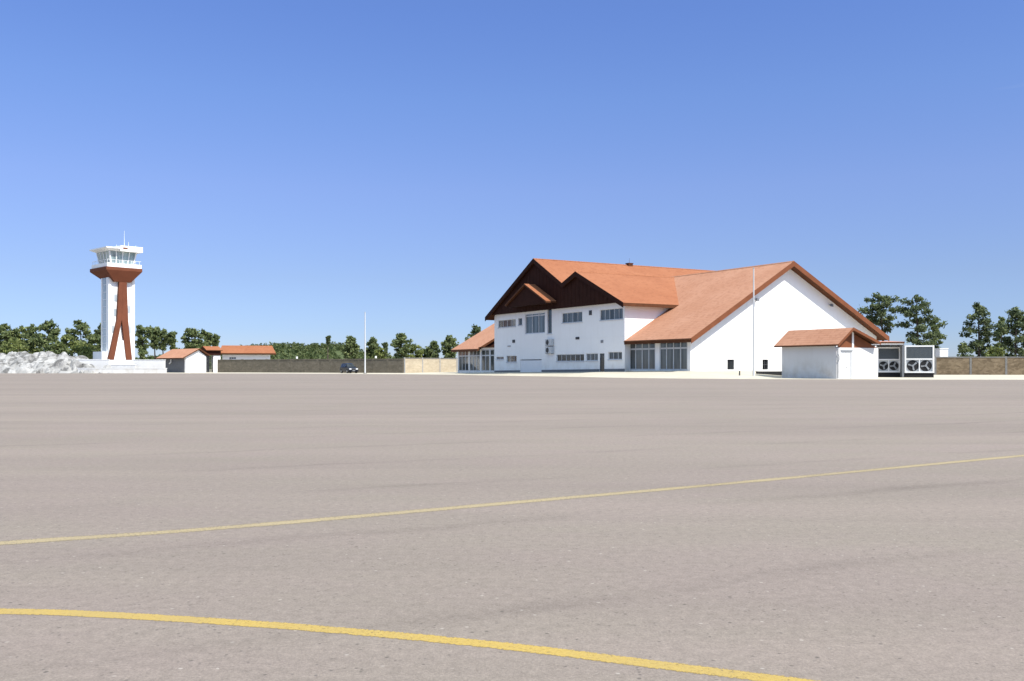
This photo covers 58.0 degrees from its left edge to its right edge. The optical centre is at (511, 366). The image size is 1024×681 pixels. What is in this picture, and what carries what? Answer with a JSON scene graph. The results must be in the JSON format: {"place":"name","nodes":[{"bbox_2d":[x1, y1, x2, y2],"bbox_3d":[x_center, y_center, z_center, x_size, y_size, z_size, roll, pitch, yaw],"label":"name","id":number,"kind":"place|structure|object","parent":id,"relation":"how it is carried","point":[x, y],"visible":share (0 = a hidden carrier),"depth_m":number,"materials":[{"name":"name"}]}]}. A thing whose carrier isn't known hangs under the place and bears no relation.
{"place":"outdoors","nodes":[
{"label":"outdoors","id":0,"kind":"place"},
{"bbox_2d":[220,348,360,358],"bbox_3d":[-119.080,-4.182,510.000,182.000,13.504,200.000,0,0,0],"label":"hill","id":1,"kind":"structure","parent":0,"point":[339,352],"depth_m":480.66,"materials":[{"name":"plant"}]},
{"bbox_2d":[135,341,394,359],"bbox_3d":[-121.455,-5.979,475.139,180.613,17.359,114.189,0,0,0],"label":"wood","id":2,"kind":"object","parent":1,"relation":"on","point":[302,348],"visible":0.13,"depth_m":484.37,"materials":[{"name":"green plant"}]},
{"bbox_2d":[0,373,1023,680],"bbox_3d":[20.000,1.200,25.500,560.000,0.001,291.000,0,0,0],"label":"apron","id":3,"kind":"object","parent":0,"point":[910,573],"depth_m":6.95,"materials":[{"name":"grey asphalt"}]},
{"bbox_2d":[0,608,818,680],"bbox_3d":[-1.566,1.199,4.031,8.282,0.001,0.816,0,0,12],"label":"yellow line","id":4,"kind":"object","parent":3,"relation":"on","point":[647,663],"visible":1,"depth_m":4.08,"materials":[{"name":"paint"}]},
{"bbox_2d":[0,455,1023,544],"bbox_3d":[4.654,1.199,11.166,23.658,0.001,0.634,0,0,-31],"label":"faded yellow line","id":5,"kind":"object","parent":3,"relation":"on","point":[263,524],"visible":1,"depth_m":7.77,"materials":[{"name":"paint"}]},
{"bbox_2d":[0,0,1023,357],"label":"sky","id":6,"kind":"structure","parent":0,"point":[290,171],"materials":[{"name":"blue"}]},
{"bbox_2d":[167,370,1023,379],"bbox_3d":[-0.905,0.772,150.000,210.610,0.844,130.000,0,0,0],"label":"paved verge","id":7,"kind":"structure","parent":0,"point":[734,374],"depth_m":103.84,"materials":[{"name":"concrete"}]},
{"bbox_2d":[75,359,109,367],"bbox_3d":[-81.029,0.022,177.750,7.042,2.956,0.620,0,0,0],"label":"wall","id":8,"kind":"structure","parent":7,"relation":"on","point":[98,363],"depth_m":177.50,"materials":[{"name":"white paint"}]},
{"bbox_2d":[77,368,166,372],"bbox_3d":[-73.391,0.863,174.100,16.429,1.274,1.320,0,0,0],"label":"wall","id":9,"kind":"structure","parent":7,"relation":"on","point":[131,370],"depth_m":173.50,"materials":[{"name":"white paint"}]},
{"bbox_2d":[111,365,135,367],"bbox_3d":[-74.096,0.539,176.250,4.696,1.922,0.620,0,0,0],"label":"wall","id":10,"kind":"structure","parent":7,"relation":"on","point":[123,366],"depth_m":176.00,"materials":[{"name":"white paint"}]},
{"bbox_2d":[133,360,164,367],"bbox_3d":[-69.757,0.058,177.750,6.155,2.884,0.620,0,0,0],"label":"wall","id":11,"kind":"structure","parent":7,"relation":"on","point":[149,363],"depth_m":177.50,"materials":[{"name":"white paint"}]},
{"bbox_2d":[156,348,209,372],"bbox_3d":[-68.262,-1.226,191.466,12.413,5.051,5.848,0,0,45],"label":"house","id":12,"kind":"structure","parent":7,"relation":"on","point":[185,360],"depth_m":188.26,"materials":[{"name":"white paint"}]},
{"bbox_2d":[201,346,222,371],"bbox_3d":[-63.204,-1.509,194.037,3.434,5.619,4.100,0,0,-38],"label":"gatehouse","id":13,"kind":"object","parent":7,"relation":"on","point":[214,352],"visible":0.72,"depth_m":193.26,"materials":[{"name":"white paint"}]},
{"bbox_2d":[217,358,403,372],"bbox_3d":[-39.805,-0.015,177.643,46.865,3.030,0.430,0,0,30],"label":"boundary wall","id":14,"kind":"structure","parent":7,"relation":"on","point":[387,365],"depth_m":177.23,"materials":[{"name":"grey concrete"}]},
{"bbox_2d":[340,363,357,372],"bbox_3d":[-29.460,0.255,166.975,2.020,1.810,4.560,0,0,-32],"label":"parked car","id":15,"kind":"object","parent":7,"relation":"on","point":[348,367],"visible":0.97,"depth_m":166.14,"materials":[{"name":"blue paint"}]},
{"bbox_2d":[363,312,366,373],"bbox_3d":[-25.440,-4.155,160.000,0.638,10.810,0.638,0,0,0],"label":"light pole","id":16,"kind":"object","parent":7,"relation":"on","point":[365,346],"visible":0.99,"depth_m":159.93,"materials":[{"name":"grey metal"}]},
{"bbox_2d":[403,357,457,372],"bbox_3d":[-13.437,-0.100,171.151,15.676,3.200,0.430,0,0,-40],"label":"boundary wall","id":17,"kind":"structure","parent":7,"relation":"on","point":[417,365],"depth_m":169.66,"materials":[{"name":"beige stone"}]},
{"bbox_2d":[752,267,754,375],"bbox_3d":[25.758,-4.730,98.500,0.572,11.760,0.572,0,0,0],"label":"light pole","id":18,"kind":"object","parent":7,"relation":"on","point":[753,370],"visible":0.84,"depth_m":98.42,"materials":[{"name":"grey metal"}]},
{"bbox_2d":[755,371,781,374],"bbox_3d":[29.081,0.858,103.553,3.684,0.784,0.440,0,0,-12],"label":"retaining wall","id":19,"kind":"structure","parent":7,"relation":"on","point":[770,372],"depth_m":103.33,"materials":[{"name":"white concrete"}]},
{"bbox_2d":[774,327,880,378],"bbox_3d":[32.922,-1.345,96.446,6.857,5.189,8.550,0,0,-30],"label":"utility shed","id":20,"kind":"structure","parent":7,"relation":"on","point":[818,353],"depth_m":94.07,"materials":[{"name":"white paint"}]},
{"bbox_2d":[841,351,850,378],"bbox_3d":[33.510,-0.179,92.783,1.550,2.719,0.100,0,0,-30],"label":"door","id":21,"kind":"structure","parent":20,"relation":"in","point":[845,357],"depth_m":92.76,"materials":[{"name":"white metal"}]},
{"bbox_2d":[871,341,904,376],"bbox_3d":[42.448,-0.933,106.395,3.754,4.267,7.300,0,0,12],"label":"plant canopy","id":22,"kind":"object","parent":7,"relation":"on","point":[892,344],"visible":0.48,"depth_m":103.15,"materials":[{"name":"metal"}]},
{"bbox_2d":[877,347,899,376],"bbox_3d":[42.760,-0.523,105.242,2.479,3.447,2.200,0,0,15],"label":"chiller unit","id":23,"kind":"object","parent":7,"relation":"on","point":[888,361],"visible":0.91,"depth_m":104.24,"materials":[{"name":"white metal"}]},
{"bbox_2d":[904,345,933,377],"bbox_3d":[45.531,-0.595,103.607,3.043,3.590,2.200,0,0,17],"label":"chiller unit","id":24,"kind":"object","parent":7,"relation":"on","point":[918,360],"visible":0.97,"depth_m":102.64,"materials":[{"name":"white metal"}]},
{"bbox_2d":[935,348,948,356],"bbox_3d":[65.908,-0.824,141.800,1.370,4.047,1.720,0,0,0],"label":"water tank","id":25,"kind":"object","parent":7,"relation":"on","point":[941,352],"visible":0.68,"depth_m":141.00,"materials":[{"name":"white paint"}]},
{"label":"ground","id":26,"kind":"structure","parent":0,"visible":0},
{"bbox_2d":[0,323,20,353],"bbox_3d":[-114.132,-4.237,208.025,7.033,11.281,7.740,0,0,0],"label":"pine tree","id":27,"kind":"object","parent":26,"relation":"on","point":[4,332],"visible":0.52,"depth_m":207.11,"materials":[{"name":"green plant"}]},
{"bbox_2d":[0,336,37,354],"bbox_3d":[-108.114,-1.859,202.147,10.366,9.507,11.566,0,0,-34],"label":"bush","id":28,"kind":"object","parent":26,"relation":"on","point":[11,347],"visible":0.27,"depth_m":199.25,"materials":[{"name":"green plant"}]},
{"bbox_2d":[14,325,35,347],"bbox_3d":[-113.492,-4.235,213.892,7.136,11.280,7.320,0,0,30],"label":"pine tree","id":29,"kind":"object","parent":26,"relation":"on","point":[22,329],"visible":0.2,"depth_m":213.50,"materials":[{"name":"green plant"}]},
{"bbox_2d":[15,323,47,352],"bbox_3d":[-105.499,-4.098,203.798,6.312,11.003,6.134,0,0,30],"label":"pine tree","id":30,"kind":"object","parent":26,"relation":"on","point":[33,337],"visible":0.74,"depth_m":202.89,"materials":[{"name":"green plant"}]},
{"bbox_2d":[27,318,60,347],"bbox_3d":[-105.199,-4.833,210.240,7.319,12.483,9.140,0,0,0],"label":"pine tree","id":31,"kind":"object","parent":26,"relation":"on","point":[53,332],"visible":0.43,"depth_m":208.75,"materials":[{"name":"green plant"}]},
{"bbox_2d":[39,337,73,355],"bbox_3d":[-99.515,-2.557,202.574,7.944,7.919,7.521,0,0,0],"label":"bush","id":32,"kind":"object","parent":26,"relation":"on","point":[60,350],"visible":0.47,"depth_m":201.09,"materials":[{"name":"green plant"}]},
{"bbox_2d":[0,351,113,372],"bbox_3d":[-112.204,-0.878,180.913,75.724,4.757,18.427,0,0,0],"label":"rock bank","id":33,"kind":"object","parent":26,"relation":"on","point":[36,362],"visible":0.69,"depth_m":175.63,"materials":[{"name":"grey stone"}]},
{"bbox_2d":[53,334,79,356],"bbox_3d":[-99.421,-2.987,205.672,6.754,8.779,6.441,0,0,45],"label":"pine tree","id":34,"kind":"object","parent":26,"relation":"on","point":[66,338],"visible":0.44,"depth_m":204.63,"materials":[{"name":"green plant"}]},
{"bbox_2d":[64,319,97,353],"bbox_3d":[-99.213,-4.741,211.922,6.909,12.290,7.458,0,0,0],"label":"pine tree","id":35,"kind":"object","parent":26,"relation":"on","point":[80,325],"visible":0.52,"depth_m":210.67,"materials":[{"name":"green plant"}]},
{"bbox_2d":[66,341,96,358],"bbox_3d":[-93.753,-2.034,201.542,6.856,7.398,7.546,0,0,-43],"label":"bush","id":36,"kind":"object","parent":26,"relation":"on","point":[85,349],"visible":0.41,"depth_m":200.89,"materials":[{"name":"green plant"}]},
{"bbox_2d":[79,334,100,351],"bbox_3d":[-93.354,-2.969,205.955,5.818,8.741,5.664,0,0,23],"label":"pine tree","id":37,"kind":"object","parent":26,"relation":"on","point":[94,339],"visible":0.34,"depth_m":205.04,"materials":[{"name":"green plant"}]},
{"bbox_2d":[93,323,100,351],"bbox_3d":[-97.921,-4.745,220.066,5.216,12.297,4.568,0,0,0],"label":"pine tree","id":38,"kind":"object","parent":26,"relation":"on","point":[97,331],"visible":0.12,"depth_m":219.26,"materials":[{"name":"green plant"}]},
{"bbox_2d":[89,242,142,364],"bbox_3d":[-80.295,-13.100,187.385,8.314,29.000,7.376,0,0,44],"label":"control tower","id":39,"kind":"structure","parent":26,"relation":"on","point":[116,271],"depth_m":185.22,"materials":[{"name":"white paint"}]},
{"bbox_2d":[135,325,153,351],"bbox_3d":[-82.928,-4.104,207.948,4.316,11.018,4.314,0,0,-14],"label":"pine tree","id":40,"kind":"object","parent":26,"relation":"on","point":[141,340],"visible":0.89,"depth_m":207.76,"materials":[{"name":"green plant"}]},
{"bbox_2d":[137,350,151,359],"bbox_3d":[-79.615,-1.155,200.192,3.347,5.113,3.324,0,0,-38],"label":"bush","id":41,"kind":"object","parent":26,"relation":"on","point":[142,354],"visible":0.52,"depth_m":199.49,"materials":[{"name":"green plant"}]},
{"bbox_2d":[149,326,160,359],"bbox_3d":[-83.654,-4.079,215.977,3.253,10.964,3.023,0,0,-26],"label":"pine tree","id":42,"kind":"object","parent":26,"relation":"on","point":[154,342],"visible":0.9,"depth_m":215.61,"materials":[{"name":"green plant"}]},
{"bbox_2d":[157,328,167,353],"bbox_3d":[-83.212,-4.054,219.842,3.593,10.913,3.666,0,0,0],"label":"pine tree","id":43,"kind":"object","parent":26,"relation":"on","point":[162,343],"visible":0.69,"depth_m":219.60,"materials":[{"name":"green plant"}]},
{"bbox_2d":[162,331,177,349],"bbox_3d":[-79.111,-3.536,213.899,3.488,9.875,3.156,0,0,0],"label":"pine tree","id":44,"kind":"object","parent":26,"relation":"on","point":[171,337],"visible":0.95,"depth_m":213.23,"materials":[{"name":"green plant"}]},
{"bbox_2d":[179,327,206,348],"bbox_3d":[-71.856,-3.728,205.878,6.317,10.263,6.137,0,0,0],"label":"pine tree","id":45,"kind":"object","parent":26,"relation":"on","point":[192,333],"visible":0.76,"depth_m":205.53,"materials":[{"name":"green plant"}]},
{"bbox_2d":[200,329,213,345],"bbox_3d":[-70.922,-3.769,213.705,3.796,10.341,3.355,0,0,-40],"label":"pine tree","id":46,"kind":"object","parent":26,"relation":"on","point":[208,337],"visible":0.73,"depth_m":213.31,"materials":[{"name":"green plant"}]},
{"bbox_2d":[211,333,220,345],"bbox_3d":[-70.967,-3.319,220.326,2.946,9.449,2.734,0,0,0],"label":"pine tree","id":47,"kind":"object","parent":26,"relation":"on","point":[216,341],"visible":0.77,"depth_m":219.70,"materials":[{"name":"green plant"}]},
{"bbox_2d":[221,345,275,359],"bbox_3d":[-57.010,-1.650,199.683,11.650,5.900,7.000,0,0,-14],"label":"long house","id":48,"kind":"structure","parent":26,"relation":"on","point":[233,352],"depth_m":197.62,"materials":[{"name":"white paint"}]},
{"bbox_2d":[325,335,330,358],"bbox_3d":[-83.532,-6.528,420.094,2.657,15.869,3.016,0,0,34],"label":"pine tree","id":49,"kind":"object","parent":26,"relation":"on","point":[328,340],"visible":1,"depth_m":419.75,"materials":[{"name":"green plant"}]},
{"bbox_2d":[341,335,359,358],"bbox_3d":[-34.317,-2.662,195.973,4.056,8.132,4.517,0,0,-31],"label":"pine tree","id":50,"kind":"object","parent":26,"relation":"on","point":[351,346],"visible":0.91,"depth_m":195.23,"materials":[{"name":"green plant"}]},
{"bbox_2d":[366,336,379,358],"bbox_3d":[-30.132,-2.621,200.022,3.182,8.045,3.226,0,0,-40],"label":"pine tree","id":51,"kind":"object","parent":26,"relation":"on","point":[372,344],"visible":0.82,"depth_m":199.59,"materials":[{"name":"green plant"}]},
{"bbox_2d":[373,347,387,358],"bbox_3d":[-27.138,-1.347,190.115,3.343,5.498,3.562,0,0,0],"label":"bush","id":52,"kind":"object","parent":26,"relation":"on","point":[380,353],"visible":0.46,"depth_m":189.69,"materials":[{"name":"green plant"}]},
{"bbox_2d":[381,342,388,355],"bbox_3d":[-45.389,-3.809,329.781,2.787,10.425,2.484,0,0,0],"label":"pine tree","id":53,"kind":"object","parent":26,"relation":"on","point":[385,346],"visible":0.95,"depth_m":329.36,"materials":[{"name":"green plant"}]},
{"bbox_2d":[390,333,413,358],"bbox_3d":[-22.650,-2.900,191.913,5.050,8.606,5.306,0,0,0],"label":"pine tree","id":54,"kind":"object","parent":26,"relation":"on","point":[400,350],"visible":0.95,"depth_m":191.23,"materials":[{"name":"green plant"}]},
{"bbox_2d":[406,343,423,357],"bbox_3d":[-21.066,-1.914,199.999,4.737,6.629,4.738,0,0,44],"label":"pine tree","id":55,"kind":"object","parent":26,"relation":"on","point":[417,352],"visible":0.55,"depth_m":199.53,"materials":[{"name":"green plant"}]},
{"bbox_2d":[419,348,428,357],"bbox_3d":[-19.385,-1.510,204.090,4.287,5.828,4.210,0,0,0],"label":"pine tree","id":56,"kind":"object","parent":26,"relation":"on","point":[424,355],"visible":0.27,"depth_m":203.56,"materials":[{"name":"green plant"}]},
{"bbox_2d":[425,340,441,357],"bbox_3d":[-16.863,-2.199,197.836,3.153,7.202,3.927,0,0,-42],"label":"pine tree","id":57,"kind":"object","parent":26,"relation":"on","point":[432,350],"visible":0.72,"depth_m":197.38,"materials":[{"name":"green plant"}]},
{"bbox_2d":[440,335,458,357],"bbox_3d":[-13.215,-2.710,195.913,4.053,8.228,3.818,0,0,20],"label":"pine tree","id":58,"kind":"object","parent":26,"relation":"on","point":[448,344],"visible":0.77,"depth_m":195.45,"materials":[{"name":"green plant"}]},
{"bbox_2d":[464,324,480,340],"bbox_3d":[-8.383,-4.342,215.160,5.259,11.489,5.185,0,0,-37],"label":"pine tree","id":59,"kind":"object","parent":26,"relation":"on","point":[475,330],"visible":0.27,"depth_m":214.73,"materials":[{"name":"green plant"}]},
{"bbox_2d":[451,258,888,372],"bbox_3d":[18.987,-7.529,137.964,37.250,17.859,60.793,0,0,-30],"label":"airport terminal","id":60,"kind":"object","parent":26,"relation":"on","point":[596,317],"visible":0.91,"depth_m":117.19,"materials":[{"name":"white paint"}]},
{"bbox_2d":[499,319,515,327],"bbox_3d":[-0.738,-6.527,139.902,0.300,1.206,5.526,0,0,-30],"label":"window","id":61,"kind":"structure","parent":60,"relation":"in","point":[512,322],"depth_m":139.96,"materials":[{"name":"grey glass"}]},
{"bbox_2d":[506,356,516,362],"bbox_3d":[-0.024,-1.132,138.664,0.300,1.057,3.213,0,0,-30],"label":"window","id":62,"kind":"structure","parent":60,"relation":"in","point":[510,359],"depth_m":138.74,"materials":[{"name":"grey glass"}]},
{"bbox_2d":[526,312,544,333],"bbox_3d":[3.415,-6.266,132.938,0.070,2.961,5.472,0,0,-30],"label":"bay window","id":63,"kind":"structure","parent":60,"relation":"in","point":[535,322],"depth_m":133.00,"materials":[{"name":"glass"}]},
{"bbox_2d":[545,339,553,345],"bbox_3d":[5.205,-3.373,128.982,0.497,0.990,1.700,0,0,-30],"label":"air conditioner","id":64,"kind":"object","parent":60,"relation":"attached to","point":[549,342],"visible":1,"depth_m":128.56,"materials":[{"name":"metal"}]},
{"bbox_2d":[545,347,553,353],"bbox_3d":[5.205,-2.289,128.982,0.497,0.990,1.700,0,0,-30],"label":"air conditioner","id":65,"kind":"object","parent":60,"relation":"attached to","point":[548,350],"visible":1,"depth_m":128.56,"materials":[{"name":"metal"}]},
{"bbox_2d":[548,310,551,333],"bbox_3d":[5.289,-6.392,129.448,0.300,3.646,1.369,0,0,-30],"label":"window","id":66,"kind":"structure","parent":60,"relation":"in","point":[549,311],"depth_m":129.59,"materials":[{"name":"blue glass"}]},
{"bbox_2d":[555,354,583,361],"bbox_3d":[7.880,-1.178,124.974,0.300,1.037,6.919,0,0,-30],"label":"window","id":67,"kind":"structure","parent":60,"relation":"in","point":[563,357],"depth_m":125.06,"materials":[{"name":"grey glass"}]},
{"bbox_2d":[561,312,581,323],"bbox_3d":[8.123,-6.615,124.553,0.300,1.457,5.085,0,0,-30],"label":"window","id":68,"kind":"structure","parent":60,"relation":"in","point":[573,317],"depth_m":124.70,"materials":[{"name":"blue glass"}]},
{"bbox_2d":[587,353,597,360],"bbox_3d":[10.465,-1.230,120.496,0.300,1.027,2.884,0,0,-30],"label":"window","id":69,"kind":"structure","parent":60,"relation":"in","point":[593,356],"depth_m":120.62,"materials":[{"name":"grey glass"}]},
{"bbox_2d":[600,353,603,371],"bbox_3d":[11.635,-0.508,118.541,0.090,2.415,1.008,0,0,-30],"label":"door","id":70,"kind":"structure","parent":60,"relation":"in","point":[602,354],"depth_m":118.58,"materials":[{"name":"grey metal"}]},
{"bbox_2d":[600,308,622,320],"bbox_3d":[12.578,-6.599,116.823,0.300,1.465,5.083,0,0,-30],"label":"window","id":71,"kind":"structure","parent":60,"relation":"in","point":[607,314],"depth_m":116.86,"materials":[{"name":"blue glass"}]},
{"bbox_2d":[609,352,621,359],"bbox_3d":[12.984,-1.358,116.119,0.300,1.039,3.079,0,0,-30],"label":"window","id":72,"kind":"structure","parent":60,"relation":"in","point":[612,355],"depth_m":116.24,"materials":[{"name":"grey glass"}]},
{"bbox_2d":[727,359,732,369],"bbox_3d":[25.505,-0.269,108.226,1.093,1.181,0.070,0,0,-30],"label":"window","id":73,"kind":"structure","parent":60,"relation":"in","point":[729,362],"depth_m":108.21,"materials":[{"name":"black glass"}]},
{"bbox_2d":[762,359,766,369],"bbox_3d":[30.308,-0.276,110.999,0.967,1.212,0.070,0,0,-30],"label":"window","id":74,"kind":"structure","parent":60,"relation":"in","point":[764,362],"depth_m":110.96,"materials":[{"name":"black glass"}]},
{"bbox_2d":[857,292,903,340],"bbox_3d":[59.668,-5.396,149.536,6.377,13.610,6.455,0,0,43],"label":"pine tree","id":75,"kind":"object","parent":26,"relation":"on","point":[886,301],"visible":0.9,"depth_m":148.92,"materials":[{"name":"green plant"}]},
{"bbox_2d":[896,294,941,344],"bbox_3d":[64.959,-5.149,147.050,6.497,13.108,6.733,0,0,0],"label":"pine tree","id":76,"kind":"object","parent":26,"relation":"on","point":[920,327],"visible":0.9,"depth_m":146.32,"materials":[{"name":"green plant"}]},
{"bbox_2d":[926,316,947,355],"bbox_3d":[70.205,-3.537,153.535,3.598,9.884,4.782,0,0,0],"label":"pine tree","id":77,"kind":"object","parent":26,"relation":"on","point":[934,326],"visible":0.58,"depth_m":152.40,"materials":[{"name":"green plant"}]},
{"bbox_2d":[956,341,974,356],"bbox_3d":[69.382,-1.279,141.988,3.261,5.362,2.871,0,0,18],"label":"bush","id":78,"kind":"object","parent":26,"relation":"on","point":[962,350],"visible":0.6,"depth_m":141.61,"materials":[{"name":"green plant"}]},
{"bbox_2d":[934,356,1023,374],"bbox_3d":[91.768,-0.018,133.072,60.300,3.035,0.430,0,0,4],"label":"boundary wall","id":79,"kind":"structure","parent":26,"relation":"on","point":[971,365],"depth_m":134.56,"materials":[{"name":"beige stone"}]},
{"bbox_2d":[959,301,998,356],"bbox_3d":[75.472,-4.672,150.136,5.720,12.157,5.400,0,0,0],"label":"pine tree","id":80,"kind":"object","parent":26,"relation":"on","point":[984,333],"visible":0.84,"depth_m":149.33,"materials":[{"name":"green plant"}]},
{"bbox_2d":[984,345,1007,356],"bbox_3d":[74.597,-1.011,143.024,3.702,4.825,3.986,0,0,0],"label":"bush","id":81,"kind":"object","parent":26,"relation":"on","point":[993,352],"visible":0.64,"depth_m":142.57,"materials":[{"name":"green plant"}]},
{"bbox_2d":[992,316,1010,355],"bbox_3d":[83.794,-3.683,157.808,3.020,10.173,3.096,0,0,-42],"label":"pine tree","id":82,"kind":"object","parent":26,"relation":"on","point":[1001,334],"visible":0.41,"depth_m":157.91,"materials":[{"name":"green plant"}]},
{"bbox_2d":[996,306,1023,356],"bbox_3d":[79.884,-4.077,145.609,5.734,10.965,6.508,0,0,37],"label":"pine tree","id":83,"kind":"object","parent":26,"relation":"on","point":[1017,316],"visible":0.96,"depth_m":145.79,"materials":[{"name":"green plant"}]}
]}

